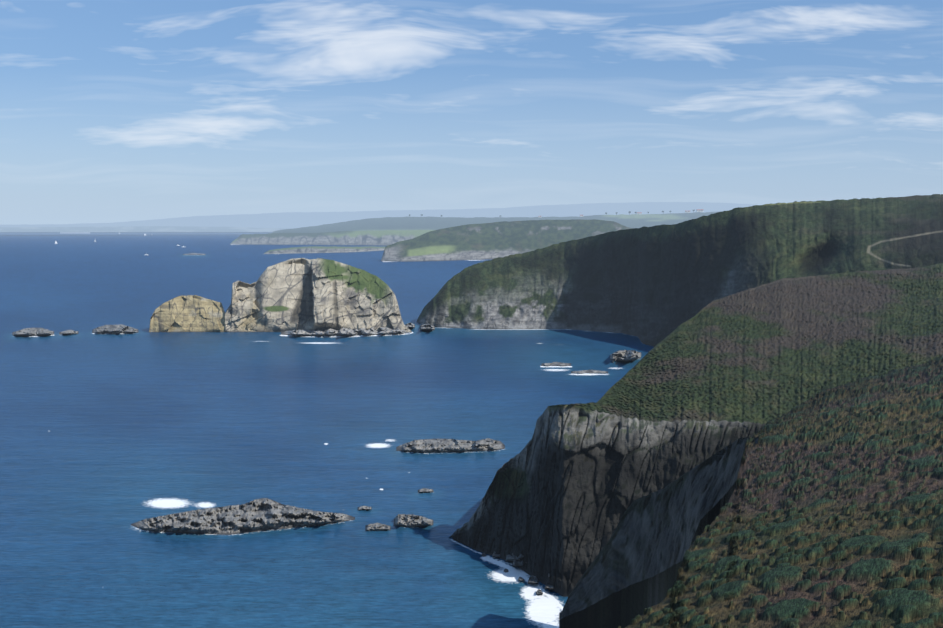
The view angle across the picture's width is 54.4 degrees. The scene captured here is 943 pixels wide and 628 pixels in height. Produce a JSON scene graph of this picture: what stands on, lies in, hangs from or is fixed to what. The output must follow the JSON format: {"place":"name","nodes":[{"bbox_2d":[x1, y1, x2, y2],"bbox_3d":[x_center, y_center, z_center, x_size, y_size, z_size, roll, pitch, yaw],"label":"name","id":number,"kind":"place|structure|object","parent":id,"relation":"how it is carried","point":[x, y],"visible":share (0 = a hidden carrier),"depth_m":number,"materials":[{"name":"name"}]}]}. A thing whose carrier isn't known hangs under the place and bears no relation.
{"place":"outdoors","nodes":[
{"label":"outdoors","id":0,"kind":"place"},
{"bbox_2d":[0,226,290,231],"bbox_3d":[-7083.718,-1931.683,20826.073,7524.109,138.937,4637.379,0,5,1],"label":"coast","id":1,"kind":"structure","parent":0,"point":[135,229],"depth_m":20730.60},
{"bbox_2d":[0,232,653,627],"bbox_3d":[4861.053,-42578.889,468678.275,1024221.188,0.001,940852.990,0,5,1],"label":"sea","id":2,"kind":"structure","parent":0,"point":[106,440],"depth_m":457.16,"materials":[{"name":"liquid"}]},
{"bbox_2d":[12,328,53,335],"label":"skerry","id":3,"kind":"structure","parent":2,"relation":"in","point":[33,332],"depth_m":912.32,"materials":[{"name":"grey stone"}]},
{"bbox_2d":[59,330,78,334],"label":"skerry","id":4,"kind":"structure","parent":2,"relation":"in","point":[69,332],"depth_m":923.68,"materials":[{"name":"grey stone"}]},
{"bbox_2d":[60,232,89,233],"bbox_3d":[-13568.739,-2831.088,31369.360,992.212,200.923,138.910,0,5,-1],"label":"cargo ship hull","id":5,"kind":"object","parent":2,"relation":"on","point":[74,232],"visible":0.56,"depth_m":31326.01,"materials":[{"name":"paint"}]},
{"bbox_2d":[92,324,138,333],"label":"skerry","id":6,"kind":"structure","parent":2,"relation":"in","point":[115,328],"depth_m":938.75,"materials":[{"name":"grey stone"}]},
{"bbox_2d":[149,295,224,331],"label":"island","id":7,"kind":"structure","parent":2,"relation":"in","point":[190,313],"depth_m":947.31,"materials":[{"name":"beige stone"}]},
{"bbox_2d":[183,253,205,254],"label":"skerry","id":8,"kind":"structure","parent":2,"relation":"in","point":[194,254],"depth_m":3971.51,"materials":[{"name":"grey stone"}]},
{"bbox_2d":[131,498,354,534],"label":"reef","id":9,"kind":"object","parent":2,"relation":"in","point":[261,514],"visible":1,"depth_m":323.82},
{"bbox_2d":[225,258,411,331],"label":"island","id":10,"kind":"structure","parent":2,"relation":"in","point":[303,294],"depth_m":953.44,"materials":[{"name":"grey stone"}]},
{"bbox_2d":[264,246,384,253],"bbox_3d":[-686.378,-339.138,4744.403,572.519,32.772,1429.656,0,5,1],"label":"low headland","id":11,"kind":"structure","parent":2,"relation":"in","point":[314,249],"depth_m":4323.59,"materials":[{"name":"grey stone"}]},
{"bbox_2d":[281,327,410,335],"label":"rock ledge","id":12,"kind":"object","parent":2,"relation":"in","point":[347,332],"visible":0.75,"depth_m":914.03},
{"bbox_2d":[357,506,371,509],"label":"reef","id":13,"kind":"object","parent":2,"relation":"in","point":[364,508],"visible":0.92,"depth_m":341.67},
{"bbox_2d":[365,522,390,530],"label":"reef","id":14,"kind":"object","parent":2,"relation":"in","point":[377,526],"visible":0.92,"depth_m":318.96},
{"bbox_2d":[405,322,414,327],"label":"rock","id":15,"kind":"object","parent":2,"relation":"in","point":[410,325],"visible":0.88,"depth_m":978.77,"materials":[{"name":"grey stone"}]},
{"bbox_2d":[394,514,432,527],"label":"reef","id":16,"kind":"object","parent":2,"relation":"in","point":[408,520],"visible":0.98,"depth_m":323.55},
{"bbox_2d":[418,488,432,492],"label":"reef","id":17,"kind":"object","parent":2,"relation":"in","point":[424,490],"visible":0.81,"depth_m":365.21},
{"bbox_2d":[420,323,434,330],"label":"rock","id":18,"kind":"object","parent":2,"relation":"in","point":[426,326],"visible":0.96,"depth_m":958.49,"materials":[{"name":"grey stone"}]},
{"bbox_2d":[396,438,504,452],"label":"reef","id":19,"kind":"object","parent":2,"relation":"in","point":[437,445],"visible":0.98,"depth_m":436.00},
{"bbox_2d":[492,551,499,557],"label":"beach boulder","id":20,"kind":"object","parent":2,"relation":"in","point":[494,554],"visible":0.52,"depth_m":291.35,"materials":[{"name":"grey stone"}]},
{"bbox_2d":[505,553,515,561],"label":"beach boulder","id":21,"kind":"object","parent":2,"relation":"in","point":[509,557],"visible":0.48,"depth_m":286.91,"materials":[{"name":"grey stone"}]},
{"bbox_2d":[512,554,523,566],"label":"beach boulder","id":22,"kind":"object","parent":2,"relation":"in","point":[517,562],"visible":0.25,"depth_m":282.56,"materials":[{"name":"grey stone"}]},
{"bbox_2d":[528,575,538,583],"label":"beach boulder","id":23,"kind":"object","parent":2,"relation":"in","point":[533,579],"visible":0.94,"depth_m":270.33,"materials":[{"name":"grey stone"}]},
{"bbox_2d":[536,589,542,594],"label":"beach boulder","id":24,"kind":"object","parent":2,"relation":"in","point":[539,592],"visible":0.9,"depth_m":261.81,"materials":[{"name":"grey stone"}]},
{"bbox_2d":[545,583,553,589],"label":"beach boulder","id":25,"kind":"object","parent":2,"relation":"in","point":[549,587],"visible":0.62,"depth_m":264.88,"materials":[{"name":"grey stone"}]},
{"bbox_2d":[541,362,570,365],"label":"rock","id":26,"kind":"object","parent":2,"relation":"in","point":[556,364],"visible":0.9,"depth_m":710.68,"materials":[{"name":"grey stone"}]},
{"bbox_2d":[571,370,607,372],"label":"rock","id":27,"kind":"object","parent":2,"relation":"in","point":[590,371],"visible":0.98,"depth_m":672.84,"materials":[{"name":"grey stone"}]},
{"bbox_2d":[610,350,640,362],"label":"cove rock","id":28,"kind":"object","parent":2,"relation":"in","point":[625,355],"visible":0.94,"depth_m":729.49,"materials":[{"name":"grey stone"}]},
{"bbox_2d":[230,230,433,245],"bbox_3d":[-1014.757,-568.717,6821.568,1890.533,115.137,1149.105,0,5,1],"label":"headland cliffs","id":29,"kind":"structure","parent":0,"point":[379,238],"depth_m":6684.12,"materials":[{"name":"grey stone"}]},
{"bbox_2d":[0,202,753,228],"bbox_3d":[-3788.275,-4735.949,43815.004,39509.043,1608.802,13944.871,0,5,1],"label":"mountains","id":30,"kind":"structure","parent":0,"point":[292,220],"depth_m":47459.54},
{"bbox_2d":[0,0,942,224],"label":"sky","id":31,"kind":"structure","parent":0,"point":[111,111],"materials":[{"name":"blue"}]},
{"bbox_2d":[272,211,722,232],"bbox_3d":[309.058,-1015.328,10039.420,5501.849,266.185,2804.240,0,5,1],"label":"headland hill","id":32,"kind":"structure","parent":0,"point":[437,223],"depth_m":10540.32,"materials":[{"name":"green plant"}]},
{"bbox_2d":[381,219,632,261],"bbox_3d":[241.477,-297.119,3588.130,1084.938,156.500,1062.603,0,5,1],"label":"headland","id":33,"kind":"structure","parent":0,"point":[485,241],"depth_m":3452.47,"materials":[{"name":"green plant"}]},
{"bbox_2d":[450,404,764,596],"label":"headland cliff","id":34,"kind":"structure","parent":0,"point":[569,484],"depth_m":276.74,"materials":[{"name":"grey stone"}]},
{"bbox_2d":[559,437,757,627],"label":"cliff face","id":35,"kind":"object","parent":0,"point":[630,573],"visible":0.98,"depth_m":197.81},
{"bbox_2d":[417,194,942,346],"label":"headland","id":36,"kind":"structure","parent":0,"point":[653,286],"depth_m":821.24,"materials":[{"name":"green plant"}]},
{"bbox_2d":[549,263,942,423],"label":"hillside","id":37,"kind":"structure","parent":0,"point":[763,354],"depth_m":338.35,"materials":[{"name":"green plant"}]},
{"bbox_2d":[618,355,942,627],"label":"hill heath","id":38,"kind":"object","parent":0,"point":[830,515],"visible":1,"depth_m":73.26,"materials":[{"name":"green plant"}]}
]}

